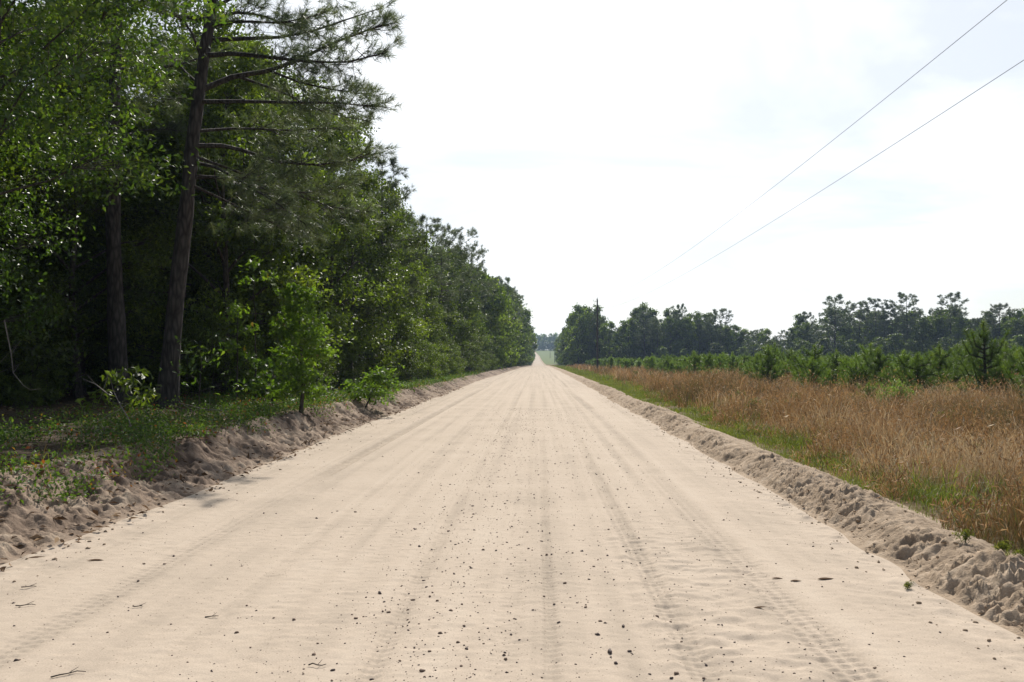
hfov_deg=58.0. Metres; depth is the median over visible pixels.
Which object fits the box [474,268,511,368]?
broadleaf tree
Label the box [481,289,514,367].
broadleaf tree
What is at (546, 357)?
field ground
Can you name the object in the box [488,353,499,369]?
bush
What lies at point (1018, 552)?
weed
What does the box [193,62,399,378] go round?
broadleaf tree
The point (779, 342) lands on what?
pine tree
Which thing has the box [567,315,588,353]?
pine tree
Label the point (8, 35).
broadleaf tree
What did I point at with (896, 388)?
weed bush
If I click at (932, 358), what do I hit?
young pine
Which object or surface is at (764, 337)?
broadleaf tree
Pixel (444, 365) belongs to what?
bush
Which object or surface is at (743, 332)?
broadleaf tree
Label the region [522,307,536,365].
broadleaf tree
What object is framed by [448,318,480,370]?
bush
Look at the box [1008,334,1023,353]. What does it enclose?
bush
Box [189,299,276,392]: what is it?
understory shrub
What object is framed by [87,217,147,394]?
broadleaf tree
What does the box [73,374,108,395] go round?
dead branch
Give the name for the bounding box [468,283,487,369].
broadleaf tree
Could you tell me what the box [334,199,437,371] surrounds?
broadleaf tree
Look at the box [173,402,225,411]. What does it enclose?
dead branch
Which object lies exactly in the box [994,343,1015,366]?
young pine
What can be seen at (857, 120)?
power wire
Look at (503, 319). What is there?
broadleaf tree
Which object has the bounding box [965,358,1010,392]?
young pine
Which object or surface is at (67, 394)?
broadleaf tree
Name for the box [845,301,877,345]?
pine tree
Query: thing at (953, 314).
broadleaf tree
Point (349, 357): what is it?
bush
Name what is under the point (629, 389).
green grass
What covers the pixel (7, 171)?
broadleaf tree
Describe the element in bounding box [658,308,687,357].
broadleaf tree
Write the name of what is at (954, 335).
pine tree
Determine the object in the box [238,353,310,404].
oak sapling
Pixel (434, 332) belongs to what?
broadleaf tree
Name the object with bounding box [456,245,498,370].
pine tree
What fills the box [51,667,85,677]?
twig
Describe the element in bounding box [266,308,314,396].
understory shrub
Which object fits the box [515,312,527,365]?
broadleaf tree
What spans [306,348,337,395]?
bush
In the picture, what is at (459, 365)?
bush
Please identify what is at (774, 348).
young pine
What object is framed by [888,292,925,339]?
pine tree
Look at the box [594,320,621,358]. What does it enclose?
broadleaf tree
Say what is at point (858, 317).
broadleaf tree
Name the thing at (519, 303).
pine tree
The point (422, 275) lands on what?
broadleaf tree
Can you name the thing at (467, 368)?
bush
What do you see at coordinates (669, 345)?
broadleaf tree
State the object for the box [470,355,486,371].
bush
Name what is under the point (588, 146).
sky
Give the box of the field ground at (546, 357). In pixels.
[535,350,1023,549]
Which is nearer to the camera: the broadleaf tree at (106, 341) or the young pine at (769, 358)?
the broadleaf tree at (106, 341)
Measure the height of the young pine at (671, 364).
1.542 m
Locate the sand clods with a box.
[2,391,1023,681]
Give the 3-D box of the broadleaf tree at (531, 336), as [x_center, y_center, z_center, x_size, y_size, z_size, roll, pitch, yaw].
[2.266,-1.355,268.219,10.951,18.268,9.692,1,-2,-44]
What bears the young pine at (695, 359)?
on the field ground at (546, 357)
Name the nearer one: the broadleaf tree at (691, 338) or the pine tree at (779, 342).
the pine tree at (779, 342)
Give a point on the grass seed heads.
(945, 502)
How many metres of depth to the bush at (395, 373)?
38.81 m
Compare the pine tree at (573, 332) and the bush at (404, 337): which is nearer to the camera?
the bush at (404, 337)
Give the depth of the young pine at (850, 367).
37.51 m
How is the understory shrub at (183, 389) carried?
on the wood floor
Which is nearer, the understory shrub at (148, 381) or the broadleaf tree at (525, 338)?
the understory shrub at (148, 381)
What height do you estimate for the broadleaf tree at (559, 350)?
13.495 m
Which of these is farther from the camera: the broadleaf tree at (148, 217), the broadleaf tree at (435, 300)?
the broadleaf tree at (435, 300)
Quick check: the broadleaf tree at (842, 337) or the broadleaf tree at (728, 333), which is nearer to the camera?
the broadleaf tree at (842, 337)
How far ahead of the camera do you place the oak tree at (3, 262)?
18.18 m
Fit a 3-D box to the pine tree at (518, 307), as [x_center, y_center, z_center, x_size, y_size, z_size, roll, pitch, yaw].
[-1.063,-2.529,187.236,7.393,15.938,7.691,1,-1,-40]
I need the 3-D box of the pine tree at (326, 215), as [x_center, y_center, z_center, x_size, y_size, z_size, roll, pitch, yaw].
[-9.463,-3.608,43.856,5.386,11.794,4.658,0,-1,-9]
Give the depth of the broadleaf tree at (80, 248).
26.95 m
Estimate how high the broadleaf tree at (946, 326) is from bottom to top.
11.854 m
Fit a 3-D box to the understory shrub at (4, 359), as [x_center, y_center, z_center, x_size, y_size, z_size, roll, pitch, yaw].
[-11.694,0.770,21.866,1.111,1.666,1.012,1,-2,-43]
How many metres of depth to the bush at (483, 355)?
93.81 m
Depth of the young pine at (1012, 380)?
26.61 m
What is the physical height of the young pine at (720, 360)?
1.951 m
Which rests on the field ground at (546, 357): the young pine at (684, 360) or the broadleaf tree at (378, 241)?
the young pine at (684, 360)
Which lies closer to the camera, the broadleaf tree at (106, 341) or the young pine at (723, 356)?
the broadleaf tree at (106, 341)
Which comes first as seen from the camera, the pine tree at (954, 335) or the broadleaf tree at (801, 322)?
the pine tree at (954, 335)
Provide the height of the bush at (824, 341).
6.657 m
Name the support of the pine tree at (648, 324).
on the field ground at (546, 357)
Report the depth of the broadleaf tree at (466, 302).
95.37 m
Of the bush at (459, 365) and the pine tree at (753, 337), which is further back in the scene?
the pine tree at (753, 337)
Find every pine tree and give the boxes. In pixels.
[2,0,243,401]
[111,0,408,408]
[251,143,340,305]
[304,150,364,304]
[342,155,427,381]
[347,196,425,301]
[404,216,440,264]
[407,214,461,339]
[422,222,474,311]
[437,226,497,310]
[441,243,483,288]
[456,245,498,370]
[494,275,523,314]
[509,286,526,328]
[514,291,520,322]
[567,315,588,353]
[586,314,603,358]
[586,317,614,357]
[610,327,627,349]
[632,309,659,358]
[642,320,664,355]
[647,318,669,354]
[668,313,686,350]
[670,304,688,317]
[692,323,707,348]
[699,308,739,345]
[699,315,722,346]
[743,330,761,356]
[751,328,765,344]
[772,336,784,351]
[778,330,794,351]
[797,311,818,340]
[801,322,817,356]
[807,326,825,349]
[814,294,853,356]
[818,325,837,354]
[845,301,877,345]
[855,298,896,345]
[857,333,870,350]
[871,314,898,348]
[873,302,910,333]
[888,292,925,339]
[900,316,929,346]
[929,291,969,334]
[945,333,961,350]
[958,318,982,343]
[969,317,995,354]
[975,303,1020,343]
[1008,319,1023,344]
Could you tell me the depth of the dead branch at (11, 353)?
14.32 m
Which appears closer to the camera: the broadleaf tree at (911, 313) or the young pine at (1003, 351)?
the young pine at (1003, 351)
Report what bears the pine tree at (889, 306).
on the field ground at (546, 357)
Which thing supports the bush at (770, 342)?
on the field ground at (546, 357)
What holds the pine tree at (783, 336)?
on the field ground at (546, 357)
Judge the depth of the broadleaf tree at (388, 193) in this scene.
45.62 m
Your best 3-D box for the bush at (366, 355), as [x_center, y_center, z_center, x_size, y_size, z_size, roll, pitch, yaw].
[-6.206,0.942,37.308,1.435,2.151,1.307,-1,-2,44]
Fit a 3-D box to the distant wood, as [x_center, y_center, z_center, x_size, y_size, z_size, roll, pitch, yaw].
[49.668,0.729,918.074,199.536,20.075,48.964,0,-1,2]
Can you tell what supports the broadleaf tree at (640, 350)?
on the field ground at (546, 357)
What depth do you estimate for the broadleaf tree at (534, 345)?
337.96 m
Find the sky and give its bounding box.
[15,0,1023,349]
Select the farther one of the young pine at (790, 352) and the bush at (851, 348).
the bush at (851, 348)
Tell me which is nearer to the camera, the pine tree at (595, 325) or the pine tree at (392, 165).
the pine tree at (392, 165)
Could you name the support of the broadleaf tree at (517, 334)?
on the wood floor
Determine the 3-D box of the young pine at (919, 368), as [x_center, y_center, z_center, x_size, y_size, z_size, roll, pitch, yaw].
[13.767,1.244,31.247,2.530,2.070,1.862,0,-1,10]
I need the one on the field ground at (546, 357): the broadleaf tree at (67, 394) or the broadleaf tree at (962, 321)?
the broadleaf tree at (962, 321)
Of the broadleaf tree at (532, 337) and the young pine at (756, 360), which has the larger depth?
the broadleaf tree at (532, 337)
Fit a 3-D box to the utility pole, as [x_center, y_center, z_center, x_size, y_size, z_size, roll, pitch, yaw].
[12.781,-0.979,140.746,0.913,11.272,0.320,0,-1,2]
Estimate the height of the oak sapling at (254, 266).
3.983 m
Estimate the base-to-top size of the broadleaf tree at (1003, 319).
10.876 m
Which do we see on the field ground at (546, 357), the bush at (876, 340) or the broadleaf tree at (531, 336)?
the bush at (876, 340)
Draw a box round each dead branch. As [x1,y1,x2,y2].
[4,320,35,389]
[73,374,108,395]
[96,373,149,430]
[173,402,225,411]
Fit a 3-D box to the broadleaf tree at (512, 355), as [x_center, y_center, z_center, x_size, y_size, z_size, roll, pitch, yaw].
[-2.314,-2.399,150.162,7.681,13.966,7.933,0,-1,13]
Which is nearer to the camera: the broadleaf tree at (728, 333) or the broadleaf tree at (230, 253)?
the broadleaf tree at (230, 253)
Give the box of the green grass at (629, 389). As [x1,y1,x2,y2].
[550,365,1023,552]
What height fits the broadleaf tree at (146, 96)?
13.703 m
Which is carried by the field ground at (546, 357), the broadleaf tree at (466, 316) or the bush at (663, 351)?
the bush at (663, 351)
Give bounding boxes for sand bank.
[0,363,532,564]
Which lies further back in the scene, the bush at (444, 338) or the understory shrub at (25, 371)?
the bush at (444, 338)
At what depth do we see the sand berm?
8.27 m
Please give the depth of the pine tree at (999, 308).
189.68 m
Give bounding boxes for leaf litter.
[0,381,455,571]
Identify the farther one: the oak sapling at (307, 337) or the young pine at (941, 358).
the young pine at (941, 358)
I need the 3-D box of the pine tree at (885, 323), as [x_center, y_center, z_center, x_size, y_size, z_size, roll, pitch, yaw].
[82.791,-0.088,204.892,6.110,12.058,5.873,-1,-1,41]
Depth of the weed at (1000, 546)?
6.78 m
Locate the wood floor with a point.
(41, 444)
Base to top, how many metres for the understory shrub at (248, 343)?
1.975 m
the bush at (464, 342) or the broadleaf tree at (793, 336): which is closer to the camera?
the bush at (464, 342)
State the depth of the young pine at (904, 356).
35.56 m
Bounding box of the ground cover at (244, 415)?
[0,371,482,504]
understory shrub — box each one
[0,203,87,374]
[0,264,98,406]
[0,339,40,404]
[2,318,90,396]
[10,354,34,396]
[69,344,102,392]
[97,295,164,393]
[128,342,160,396]
[148,332,215,393]
[149,322,224,398]
[186,307,243,395]
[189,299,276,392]
[217,334,281,399]
[229,337,294,399]
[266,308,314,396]
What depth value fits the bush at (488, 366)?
97.74 m
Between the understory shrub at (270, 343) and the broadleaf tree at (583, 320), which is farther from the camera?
the broadleaf tree at (583, 320)
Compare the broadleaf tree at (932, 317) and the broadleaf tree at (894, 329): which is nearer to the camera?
the broadleaf tree at (932, 317)
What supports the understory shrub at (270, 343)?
on the wood floor
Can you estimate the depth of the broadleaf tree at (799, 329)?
216.88 m
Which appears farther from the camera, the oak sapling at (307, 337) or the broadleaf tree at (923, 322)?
the broadleaf tree at (923, 322)
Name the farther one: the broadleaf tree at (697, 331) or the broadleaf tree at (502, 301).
the broadleaf tree at (697, 331)
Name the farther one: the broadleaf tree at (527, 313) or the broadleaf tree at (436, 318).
the broadleaf tree at (527, 313)
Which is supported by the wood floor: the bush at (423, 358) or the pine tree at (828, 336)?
the bush at (423, 358)
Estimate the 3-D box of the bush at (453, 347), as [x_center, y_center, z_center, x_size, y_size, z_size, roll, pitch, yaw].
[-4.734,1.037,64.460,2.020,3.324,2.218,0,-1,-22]
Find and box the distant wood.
[535,333,557,349]
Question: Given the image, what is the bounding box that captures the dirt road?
[0,353,1023,681]
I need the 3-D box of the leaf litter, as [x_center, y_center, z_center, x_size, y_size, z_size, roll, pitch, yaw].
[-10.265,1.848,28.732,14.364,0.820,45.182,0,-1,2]
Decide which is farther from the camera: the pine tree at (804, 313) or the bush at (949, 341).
the pine tree at (804, 313)
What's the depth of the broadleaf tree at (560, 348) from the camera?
272.92 m
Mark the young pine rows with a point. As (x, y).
(625, 362)
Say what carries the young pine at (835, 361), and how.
on the field ground at (546, 357)
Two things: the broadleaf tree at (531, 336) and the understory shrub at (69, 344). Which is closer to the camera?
the understory shrub at (69, 344)
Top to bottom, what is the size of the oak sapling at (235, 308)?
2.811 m
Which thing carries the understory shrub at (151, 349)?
on the wood floor
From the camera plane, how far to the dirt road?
6.77 m
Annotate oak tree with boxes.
[0,0,252,221]
[0,30,120,343]
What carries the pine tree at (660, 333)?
on the field ground at (546, 357)
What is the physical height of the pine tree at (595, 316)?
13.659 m
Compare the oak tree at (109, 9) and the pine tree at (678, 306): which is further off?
the pine tree at (678, 306)
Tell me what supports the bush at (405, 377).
on the wood floor
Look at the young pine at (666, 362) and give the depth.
82.46 m
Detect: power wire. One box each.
[599,0,1006,297]
[603,60,1023,308]
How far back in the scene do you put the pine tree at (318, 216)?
40.68 m
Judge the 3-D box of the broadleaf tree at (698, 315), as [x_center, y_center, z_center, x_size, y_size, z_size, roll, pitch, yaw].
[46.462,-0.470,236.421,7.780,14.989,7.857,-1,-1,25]
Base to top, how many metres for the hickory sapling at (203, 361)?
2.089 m
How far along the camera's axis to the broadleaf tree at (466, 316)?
87.95 m
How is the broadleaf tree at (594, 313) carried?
on the field ground at (546, 357)
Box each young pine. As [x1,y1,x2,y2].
[643,356,656,370]
[658,355,680,372]
[659,358,671,371]
[664,360,680,374]
[672,363,685,373]
[677,356,691,371]
[681,350,707,369]
[684,354,709,373]
[696,353,720,373]
[713,354,727,370]
[719,352,734,371]
[722,351,745,375]
[737,351,752,371]
[740,369,753,380]
[742,344,787,384]
[742,351,766,378]
[766,342,787,375]
[772,347,803,379]
[785,343,839,386]
[790,357,832,388]
[822,348,845,385]
[833,360,875,389]
[836,356,853,385]
[838,342,889,384]
[847,346,896,385]
[848,382,883,401]
[869,367,901,390]
[879,350,954,395]
[881,349,937,389]
[901,384,929,400]
[906,343,969,392]
[923,347,942,373]
[931,343,971,386]
[942,383,970,401]
[944,342,978,384]
[957,320,1023,395]
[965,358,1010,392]
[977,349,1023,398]
[990,342,1022,371]
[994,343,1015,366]
[1002,345,1023,401]
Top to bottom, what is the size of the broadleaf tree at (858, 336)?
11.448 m
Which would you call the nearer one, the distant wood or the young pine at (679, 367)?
the young pine at (679, 367)
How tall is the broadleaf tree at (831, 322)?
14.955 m
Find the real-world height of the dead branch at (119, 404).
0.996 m
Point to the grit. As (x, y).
(503, 544)
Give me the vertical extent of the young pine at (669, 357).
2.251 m
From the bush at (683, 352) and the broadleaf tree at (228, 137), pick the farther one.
the bush at (683, 352)
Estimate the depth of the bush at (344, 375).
32.63 m
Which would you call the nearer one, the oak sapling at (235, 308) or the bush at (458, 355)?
the oak sapling at (235, 308)
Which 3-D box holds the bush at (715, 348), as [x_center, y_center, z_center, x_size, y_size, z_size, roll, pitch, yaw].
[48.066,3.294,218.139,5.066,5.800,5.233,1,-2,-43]
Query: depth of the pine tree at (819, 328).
212.27 m
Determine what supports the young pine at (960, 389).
on the field ground at (546, 357)
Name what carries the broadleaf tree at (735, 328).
on the field ground at (546, 357)
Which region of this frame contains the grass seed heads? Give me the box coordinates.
[617,363,1023,535]
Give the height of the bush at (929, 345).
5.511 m
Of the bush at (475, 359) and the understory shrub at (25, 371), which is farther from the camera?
the bush at (475, 359)
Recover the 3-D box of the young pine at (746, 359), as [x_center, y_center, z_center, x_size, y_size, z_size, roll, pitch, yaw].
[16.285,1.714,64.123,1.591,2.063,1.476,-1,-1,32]
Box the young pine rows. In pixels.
[585,353,949,368]
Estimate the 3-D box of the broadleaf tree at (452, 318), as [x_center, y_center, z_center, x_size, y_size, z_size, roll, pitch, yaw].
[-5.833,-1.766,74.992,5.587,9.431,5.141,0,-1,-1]
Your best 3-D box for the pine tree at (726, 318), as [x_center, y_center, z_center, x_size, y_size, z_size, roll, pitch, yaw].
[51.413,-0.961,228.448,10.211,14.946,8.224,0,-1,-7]
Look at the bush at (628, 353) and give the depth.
222.51 m
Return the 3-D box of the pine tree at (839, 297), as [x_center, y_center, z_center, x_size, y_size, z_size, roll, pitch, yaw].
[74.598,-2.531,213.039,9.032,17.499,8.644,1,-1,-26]
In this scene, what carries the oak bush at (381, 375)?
on the sand bank
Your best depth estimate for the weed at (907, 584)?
6.41 m
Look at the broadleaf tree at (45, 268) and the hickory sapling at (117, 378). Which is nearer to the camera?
the hickory sapling at (117, 378)
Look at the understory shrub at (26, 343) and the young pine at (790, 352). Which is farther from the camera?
the young pine at (790, 352)
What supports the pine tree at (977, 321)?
on the field ground at (546, 357)
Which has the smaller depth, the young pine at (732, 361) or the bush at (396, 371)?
the bush at (396, 371)
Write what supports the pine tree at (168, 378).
on the wood floor
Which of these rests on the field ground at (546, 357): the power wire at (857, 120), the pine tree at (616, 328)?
the pine tree at (616, 328)
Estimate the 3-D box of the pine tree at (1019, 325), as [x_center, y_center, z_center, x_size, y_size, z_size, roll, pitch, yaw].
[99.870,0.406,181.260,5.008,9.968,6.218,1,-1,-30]
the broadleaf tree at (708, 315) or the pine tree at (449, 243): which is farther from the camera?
the broadleaf tree at (708, 315)
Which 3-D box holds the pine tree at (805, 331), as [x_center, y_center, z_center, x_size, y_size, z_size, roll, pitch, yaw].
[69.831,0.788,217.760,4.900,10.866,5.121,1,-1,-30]
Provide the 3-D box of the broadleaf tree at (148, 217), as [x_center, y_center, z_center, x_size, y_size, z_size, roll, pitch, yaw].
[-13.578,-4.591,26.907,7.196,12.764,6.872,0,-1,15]
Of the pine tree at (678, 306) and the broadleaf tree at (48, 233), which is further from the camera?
the pine tree at (678, 306)
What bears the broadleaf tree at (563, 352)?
on the field ground at (546, 357)
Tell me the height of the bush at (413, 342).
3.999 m
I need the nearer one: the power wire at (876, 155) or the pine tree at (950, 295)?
the power wire at (876, 155)
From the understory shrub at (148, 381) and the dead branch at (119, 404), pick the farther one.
the understory shrub at (148, 381)
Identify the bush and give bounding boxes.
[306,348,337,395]
[318,351,360,389]
[336,351,369,385]
[341,364,403,407]
[342,339,374,381]
[356,348,400,383]
[378,328,417,379]
[385,311,429,370]
[386,361,404,382]
[391,341,418,380]
[409,336,433,378]
[411,340,439,377]
[414,340,448,380]
[417,341,443,377]
[431,330,458,368]
[434,358,449,376]
[435,332,459,371]
[435,343,453,376]
[444,343,464,374]
[447,354,468,374]
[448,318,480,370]
[453,323,486,371]
[456,323,483,371]
[462,359,472,372]
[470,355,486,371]
[472,346,485,367]
[478,352,492,371]
[479,353,493,370]
[480,335,498,364]
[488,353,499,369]
[614,345,632,358]
[654,346,667,358]
[676,348,687,358]
[707,343,722,358]
[736,347,749,357]
[757,339,782,357]
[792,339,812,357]
[812,338,835,357]
[838,338,861,358]
[871,336,888,354]
[872,378,913,407]
[880,333,910,358]
[899,338,922,356]
[921,341,936,358]
[933,337,955,355]
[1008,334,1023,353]
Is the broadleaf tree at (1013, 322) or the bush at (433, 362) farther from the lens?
the broadleaf tree at (1013, 322)
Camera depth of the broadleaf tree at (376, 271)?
37.59 m
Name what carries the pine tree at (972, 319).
on the field ground at (546, 357)
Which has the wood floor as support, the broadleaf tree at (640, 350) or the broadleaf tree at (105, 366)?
the broadleaf tree at (105, 366)
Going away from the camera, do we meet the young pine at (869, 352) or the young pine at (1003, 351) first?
the young pine at (1003, 351)
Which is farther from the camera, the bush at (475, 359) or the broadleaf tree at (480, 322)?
the broadleaf tree at (480, 322)
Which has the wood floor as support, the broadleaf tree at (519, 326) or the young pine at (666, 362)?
the broadleaf tree at (519, 326)
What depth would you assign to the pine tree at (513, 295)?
169.19 m
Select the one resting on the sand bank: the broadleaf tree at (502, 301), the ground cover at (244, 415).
the ground cover at (244, 415)
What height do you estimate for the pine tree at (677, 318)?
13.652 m
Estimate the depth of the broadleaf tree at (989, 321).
193.73 m
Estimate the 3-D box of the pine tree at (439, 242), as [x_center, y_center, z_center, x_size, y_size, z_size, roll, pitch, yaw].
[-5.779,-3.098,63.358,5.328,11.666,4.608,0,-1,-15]
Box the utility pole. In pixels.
[596,298,598,367]
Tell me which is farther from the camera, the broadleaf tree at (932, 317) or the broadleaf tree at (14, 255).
the broadleaf tree at (932, 317)
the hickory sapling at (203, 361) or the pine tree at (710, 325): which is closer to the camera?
the hickory sapling at (203, 361)
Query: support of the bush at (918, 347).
on the field ground at (546, 357)
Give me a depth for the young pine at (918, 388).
28.77 m
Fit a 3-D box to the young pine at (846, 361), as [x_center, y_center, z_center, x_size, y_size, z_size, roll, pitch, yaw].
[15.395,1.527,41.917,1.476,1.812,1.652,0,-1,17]
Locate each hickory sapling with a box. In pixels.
[74,364,161,415]
[159,322,252,412]
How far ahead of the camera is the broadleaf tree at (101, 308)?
28.41 m
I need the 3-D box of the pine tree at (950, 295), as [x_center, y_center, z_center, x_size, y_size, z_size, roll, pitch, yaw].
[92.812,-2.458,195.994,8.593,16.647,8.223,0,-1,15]
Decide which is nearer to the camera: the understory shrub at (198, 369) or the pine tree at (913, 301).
the understory shrub at (198, 369)
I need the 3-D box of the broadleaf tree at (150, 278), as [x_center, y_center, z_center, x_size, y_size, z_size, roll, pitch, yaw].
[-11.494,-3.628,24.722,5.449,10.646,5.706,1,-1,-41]
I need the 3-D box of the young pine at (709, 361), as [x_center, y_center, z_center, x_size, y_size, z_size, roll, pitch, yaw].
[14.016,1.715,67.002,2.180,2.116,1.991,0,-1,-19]
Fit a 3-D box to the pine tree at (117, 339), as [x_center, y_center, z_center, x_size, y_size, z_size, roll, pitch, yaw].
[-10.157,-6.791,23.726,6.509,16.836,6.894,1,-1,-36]
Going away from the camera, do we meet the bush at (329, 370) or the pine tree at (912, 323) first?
the bush at (329, 370)
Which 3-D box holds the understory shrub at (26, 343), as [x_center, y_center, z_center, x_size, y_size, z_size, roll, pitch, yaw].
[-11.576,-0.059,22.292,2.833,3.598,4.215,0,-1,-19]
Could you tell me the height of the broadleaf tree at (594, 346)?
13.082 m
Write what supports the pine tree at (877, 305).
on the field ground at (546, 357)
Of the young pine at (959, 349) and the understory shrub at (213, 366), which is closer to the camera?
the understory shrub at (213, 366)
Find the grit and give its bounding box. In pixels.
[9,408,1011,681]
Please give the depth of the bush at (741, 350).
216.60 m
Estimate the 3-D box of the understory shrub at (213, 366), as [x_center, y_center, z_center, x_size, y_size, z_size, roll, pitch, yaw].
[-8.107,0.409,25.301,1.609,2.648,1.766,0,-1,10]
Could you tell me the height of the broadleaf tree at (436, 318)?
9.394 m
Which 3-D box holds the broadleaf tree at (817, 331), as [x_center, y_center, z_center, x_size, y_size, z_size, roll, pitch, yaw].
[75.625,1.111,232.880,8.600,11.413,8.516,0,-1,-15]
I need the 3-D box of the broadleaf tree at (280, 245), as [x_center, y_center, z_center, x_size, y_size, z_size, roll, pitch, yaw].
[-10.751,-4.844,33.379,6.872,13.582,7.196,1,-1,-24]
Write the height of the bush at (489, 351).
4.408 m
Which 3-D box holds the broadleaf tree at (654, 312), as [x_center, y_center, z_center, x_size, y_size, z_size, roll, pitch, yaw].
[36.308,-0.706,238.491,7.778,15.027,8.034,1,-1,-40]
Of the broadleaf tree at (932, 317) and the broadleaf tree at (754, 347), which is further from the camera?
the broadleaf tree at (754, 347)
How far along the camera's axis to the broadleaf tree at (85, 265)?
25.89 m
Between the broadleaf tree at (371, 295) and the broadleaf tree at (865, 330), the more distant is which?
the broadleaf tree at (865, 330)
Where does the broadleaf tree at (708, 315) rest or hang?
on the field ground at (546, 357)
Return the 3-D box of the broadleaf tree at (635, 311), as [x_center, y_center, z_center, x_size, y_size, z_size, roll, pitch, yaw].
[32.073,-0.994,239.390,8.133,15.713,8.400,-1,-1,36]
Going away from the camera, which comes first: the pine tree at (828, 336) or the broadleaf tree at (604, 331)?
the pine tree at (828, 336)
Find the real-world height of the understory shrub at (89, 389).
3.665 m
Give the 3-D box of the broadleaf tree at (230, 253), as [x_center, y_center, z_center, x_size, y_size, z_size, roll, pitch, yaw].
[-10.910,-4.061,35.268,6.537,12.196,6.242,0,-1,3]
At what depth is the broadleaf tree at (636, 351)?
229.47 m
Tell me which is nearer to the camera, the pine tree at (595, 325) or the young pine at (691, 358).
the young pine at (691, 358)
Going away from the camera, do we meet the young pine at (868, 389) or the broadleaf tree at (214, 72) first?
the young pine at (868, 389)
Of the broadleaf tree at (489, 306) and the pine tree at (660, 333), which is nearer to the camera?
the broadleaf tree at (489, 306)
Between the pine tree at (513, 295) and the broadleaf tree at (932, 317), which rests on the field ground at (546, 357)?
the broadleaf tree at (932, 317)
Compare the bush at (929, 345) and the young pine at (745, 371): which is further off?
the bush at (929, 345)
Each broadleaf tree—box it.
[0,0,98,380]
[0,0,172,391]
[0,4,175,398]
[0,18,43,203]
[0,19,56,319]
[0,19,60,230]
[0,212,107,395]
[0,239,89,378]
[15,142,140,391]
[19,56,172,393]
[24,0,198,393]
[29,194,146,395]
[53,189,107,387]
[78,32,357,395]
[78,234,168,389]
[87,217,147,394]
[88,0,308,393]
[88,17,203,390]
[122,73,257,385]
[124,26,299,389]
[129,13,272,386]
[163,75,311,336]
[168,87,347,340]
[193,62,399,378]
[267,111,419,383]
[313,168,436,376]
[314,197,409,381]
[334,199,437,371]
[360,231,431,344]
[387,253,451,375]
[407,263,446,365]
[411,247,456,346]
[418,265,473,356]
[427,247,483,360]
[435,247,488,359]
[452,260,492,351]
[453,281,480,369]
[466,286,510,367]
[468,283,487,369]
[469,271,497,368]
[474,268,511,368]
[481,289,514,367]
[496,284,519,365]
[496,315,514,357]
[501,296,519,366]
[502,293,522,366]
[504,289,526,366]
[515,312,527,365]
[515,312,528,361]
[517,296,535,365]
[520,308,533,365]
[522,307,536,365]
[522,312,537,360]
[526,324,537,364]
[554,333,560,364]
[557,334,565,363]
[558,316,568,362]
[558,333,568,365]
[563,304,595,364]
[565,311,579,362]
[576,304,608,363]
[584,318,609,360]
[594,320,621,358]
[616,318,643,359]
[620,319,647,359]
[625,307,647,357]
[628,302,658,356]
[640,309,664,355]
[656,316,684,358]
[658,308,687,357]
[671,315,700,357]
[679,317,709,356]
[682,310,706,354]
[696,312,719,355]
[719,326,737,357]
[724,323,745,355]
[732,328,752,356]
[747,336,768,356]
[754,328,775,356]
[783,327,800,355]
[788,313,813,352]
[789,322,813,356]
[803,323,821,350]
[815,306,854,358]
[818,312,853,355]
[833,325,856,357]
[841,322,868,355]
[849,309,886,355]
[856,321,882,354]
[882,319,910,353]
[894,309,918,344]
[908,316,942,353]
[919,311,951,349]
[919,319,945,346]
[929,314,954,345]
[941,305,969,338]
[944,316,971,349]
[976,310,1000,355]
[990,316,1012,347]
[996,317,1023,349]
[1001,308,1023,342]
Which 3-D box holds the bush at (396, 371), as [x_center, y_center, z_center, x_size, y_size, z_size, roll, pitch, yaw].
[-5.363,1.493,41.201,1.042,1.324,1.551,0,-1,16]
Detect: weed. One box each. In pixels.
[904,581,913,588]
[952,528,974,543]
[992,539,1013,553]
[1005,549,1023,556]
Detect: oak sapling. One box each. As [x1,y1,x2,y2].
[213,299,260,402]
[234,256,278,401]
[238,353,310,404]
[260,282,342,412]
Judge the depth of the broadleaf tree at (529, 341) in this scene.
241.40 m
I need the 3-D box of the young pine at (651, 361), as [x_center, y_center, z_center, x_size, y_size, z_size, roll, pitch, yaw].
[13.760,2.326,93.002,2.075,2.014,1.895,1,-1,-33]
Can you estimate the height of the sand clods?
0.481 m
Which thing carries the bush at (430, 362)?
on the wood floor
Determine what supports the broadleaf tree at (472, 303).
on the wood floor
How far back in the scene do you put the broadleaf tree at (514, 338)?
157.02 m
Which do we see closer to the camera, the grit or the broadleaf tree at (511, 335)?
the grit
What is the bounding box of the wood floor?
[0,356,525,468]
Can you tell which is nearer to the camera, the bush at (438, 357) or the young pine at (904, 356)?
the young pine at (904, 356)
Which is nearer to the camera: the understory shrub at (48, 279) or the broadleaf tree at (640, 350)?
the understory shrub at (48, 279)
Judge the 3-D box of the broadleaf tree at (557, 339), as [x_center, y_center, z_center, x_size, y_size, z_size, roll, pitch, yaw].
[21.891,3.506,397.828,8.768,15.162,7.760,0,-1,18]
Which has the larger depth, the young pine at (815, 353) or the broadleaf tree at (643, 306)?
the broadleaf tree at (643, 306)
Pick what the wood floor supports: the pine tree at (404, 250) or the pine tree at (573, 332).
the pine tree at (404, 250)
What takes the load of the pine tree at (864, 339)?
on the field ground at (546, 357)

